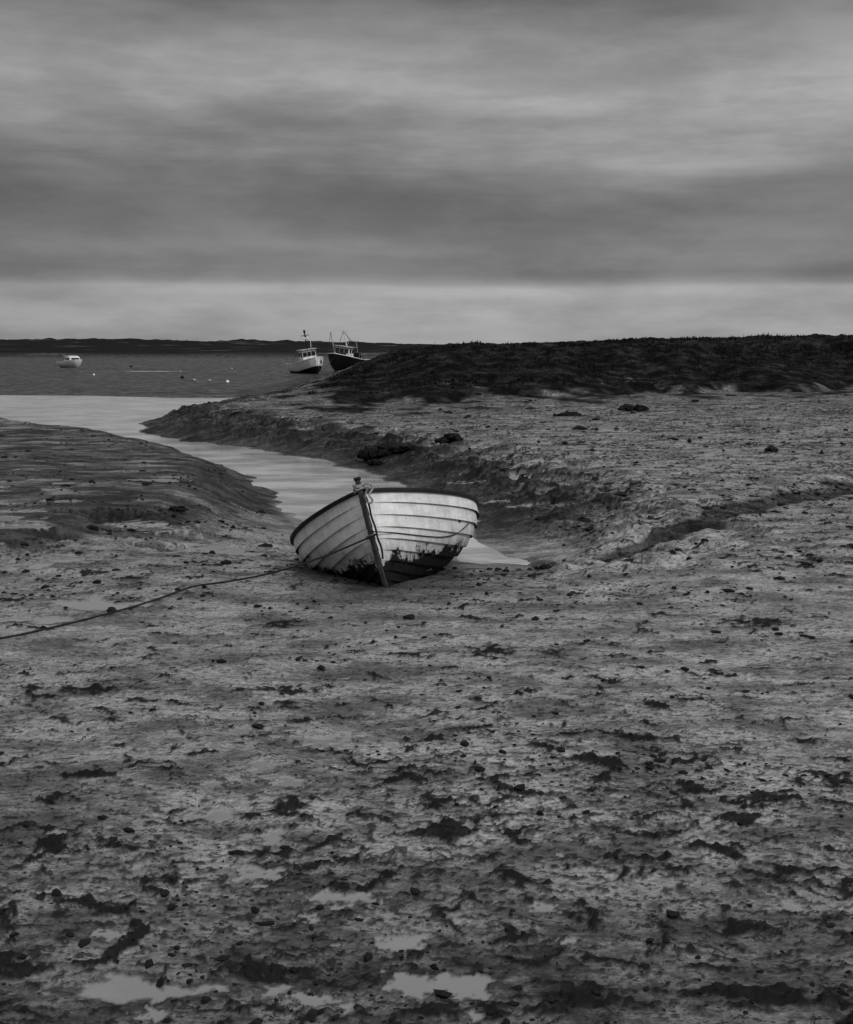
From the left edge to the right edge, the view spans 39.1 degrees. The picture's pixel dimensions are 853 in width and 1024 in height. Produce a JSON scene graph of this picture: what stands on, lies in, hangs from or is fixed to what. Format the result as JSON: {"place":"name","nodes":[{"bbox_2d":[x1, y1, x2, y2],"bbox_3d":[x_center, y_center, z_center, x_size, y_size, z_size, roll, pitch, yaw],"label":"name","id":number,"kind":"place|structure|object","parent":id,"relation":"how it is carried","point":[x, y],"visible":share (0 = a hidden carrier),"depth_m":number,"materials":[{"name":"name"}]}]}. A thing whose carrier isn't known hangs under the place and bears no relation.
{"place":"outdoors","nodes":[
{"label":"outdoors","id":0,"kind":"place"},
{"bbox_2d":[0,371,529,564],"bbox_3d":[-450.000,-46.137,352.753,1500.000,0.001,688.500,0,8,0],"label":"creek water","id":1,"kind":"structure","parent":0,"point":[305,488],"depth_m":26.48,"materials":[{"name":"grey liquid"}]},
{"bbox_2d":[56,356,81,367],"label":"cabin cruiser","id":2,"kind":"object","parent":1,"relation":"on","point":[72,362],"visible":0.97,"depth_m":132.53,"materials":[{"name":"white paint"}]},
{"bbox_2d":[286,330,323,374],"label":"fishing boat","id":3,"kind":"object","parent":1,"relation":"on","point":[309,362],"visible":0.94,"depth_m":100.52,"materials":[{"name":"white paint"}]},
{"bbox_2d":[323,330,369,371],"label":"fishing boat","id":4,"kind":"object","parent":1,"relation":"on","point":[341,357],"visible":0.93,"depth_m":110.25,"materials":[{"name":"black paint"}]},
{"bbox_2d":[0,333,852,1023],"bbox_3d":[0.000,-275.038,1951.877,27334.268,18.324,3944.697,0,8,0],"label":"mud ground","id":5,"kind":"structure","parent":0,"point":[184,753],"depth_m":6.84,"materials":[{"name":"grey soil"}]},
{"bbox_2d":[167,506,187,511],"bbox_3d":[-3.014,-0.041,14.537,0.248,0.082,0.192,0,8,0],"label":"seaweed clump","id":6,"kind":"object","parent":5,"relation":"on","point":[179,508],"visible":1,"depth_m":14.48,"materials":[{"name":"black plant"}]},
{"bbox_2d":[0,537,370,638],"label":"mooring rope","id":7,"kind":"object","parent":5,"relation":"on","point":[72,622],"visible":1,"depth_m":9.77,"materials":[{"name":"grey fabric"}]},
{"bbox_2d":[365,459,382,465],"bbox_3d":[-0.994,-0.971,23.495,0.410,0.141,0.299,3,8,18],"label":"seaweed clump","id":8,"kind":"object","parent":5,"relation":"on","point":[376,462],"visible":1,"depth_m":23.41,"materials":[{"name":"black plant"}]},
{"bbox_2d":[290,477,478,587],"bbox_3d":[-0.345,0.241,11.972,1.844,1.073,4.155,-13,-1,3],"label":"rowing boat","id":9,"kind":"object","parent":5,"relation":"on","point":[413,533],"visible":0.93,"depth_m":10.42,"materials":[{"name":"paint"}]},
{"bbox_2d":[356,441,418,461],"bbox_3d":[-0.626,-1.229,24.210,1.573,0.406,0.786,0,8,0],"label":"seaweed clump","id":10,"kind":"object","parent":5,"relation":"on","point":[366,454],"visible":0.95,"depth_m":23.95,"materials":[{"name":"black plant"}]},
{"bbox_2d":[0,384,852,1023],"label":"mud clods","id":11,"kind":"object","parent":5,"relation":"on","point":[368,956],"visible":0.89,"depth_m":5.83,"materials":[{"name":"grey soil"}]},
{"bbox_2d":[534,563,552,569],"bbox_3d":[1.197,0.558,11.912,0.252,0.078,0.215,0,8,0],"label":"seaweed clump","id":12,"kind":"object","parent":5,"relation":"on","point":[543,566],"visible":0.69,"depth_m":11.91,"materials":[{"name":"black plant"}]},
{"bbox_2d":[553,411,583,415],"bbox_3d":[3.656,-2.513,30.973,0.806,0.219,0.532,0,8,0],"label":"seaweed clump","id":13,"kind":"object","parent":5,"relation":"on","point":[567,413],"visible":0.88,"depth_m":30.85,"materials":[{"name":"black plant"}]},
{"bbox_2d":[309,333,852,393],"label":"marsh grass","id":14,"kind":"structure","parent":5,"relation":"on","point":[336,383],"depth_m":48.93,"materials":[{"name":"black plant"}]},
{"bbox_2d":[618,404,648,410],"bbox_3d":[5.686,-2.844,32.879,0.905,0.241,0.823,0,8,0],"label":"seaweed clump","id":15,"kind":"object","parent":5,"relation":"on","point":[629,407],"visible":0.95,"depth_m":32.75,"materials":[{"name":"black plant"}]},
{"bbox_2d":[0,0,852,343],"label":"sky","id":16,"kind":"structure","parent":0,"point":[373,171],"materials":[{"name":"grey"}]},
{"bbox_2d":[434,433,463,443],"bbox_3d":[0.512,-1.522,25.048,0.704,0.261,0.698,0,8,0],"label":"seaweed clump","id":17,"kind":"object","parent":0,"point":[450,437],"visible":0.88,"depth_m":24.84,"materials":[{"name":"black plant"}]}
]}

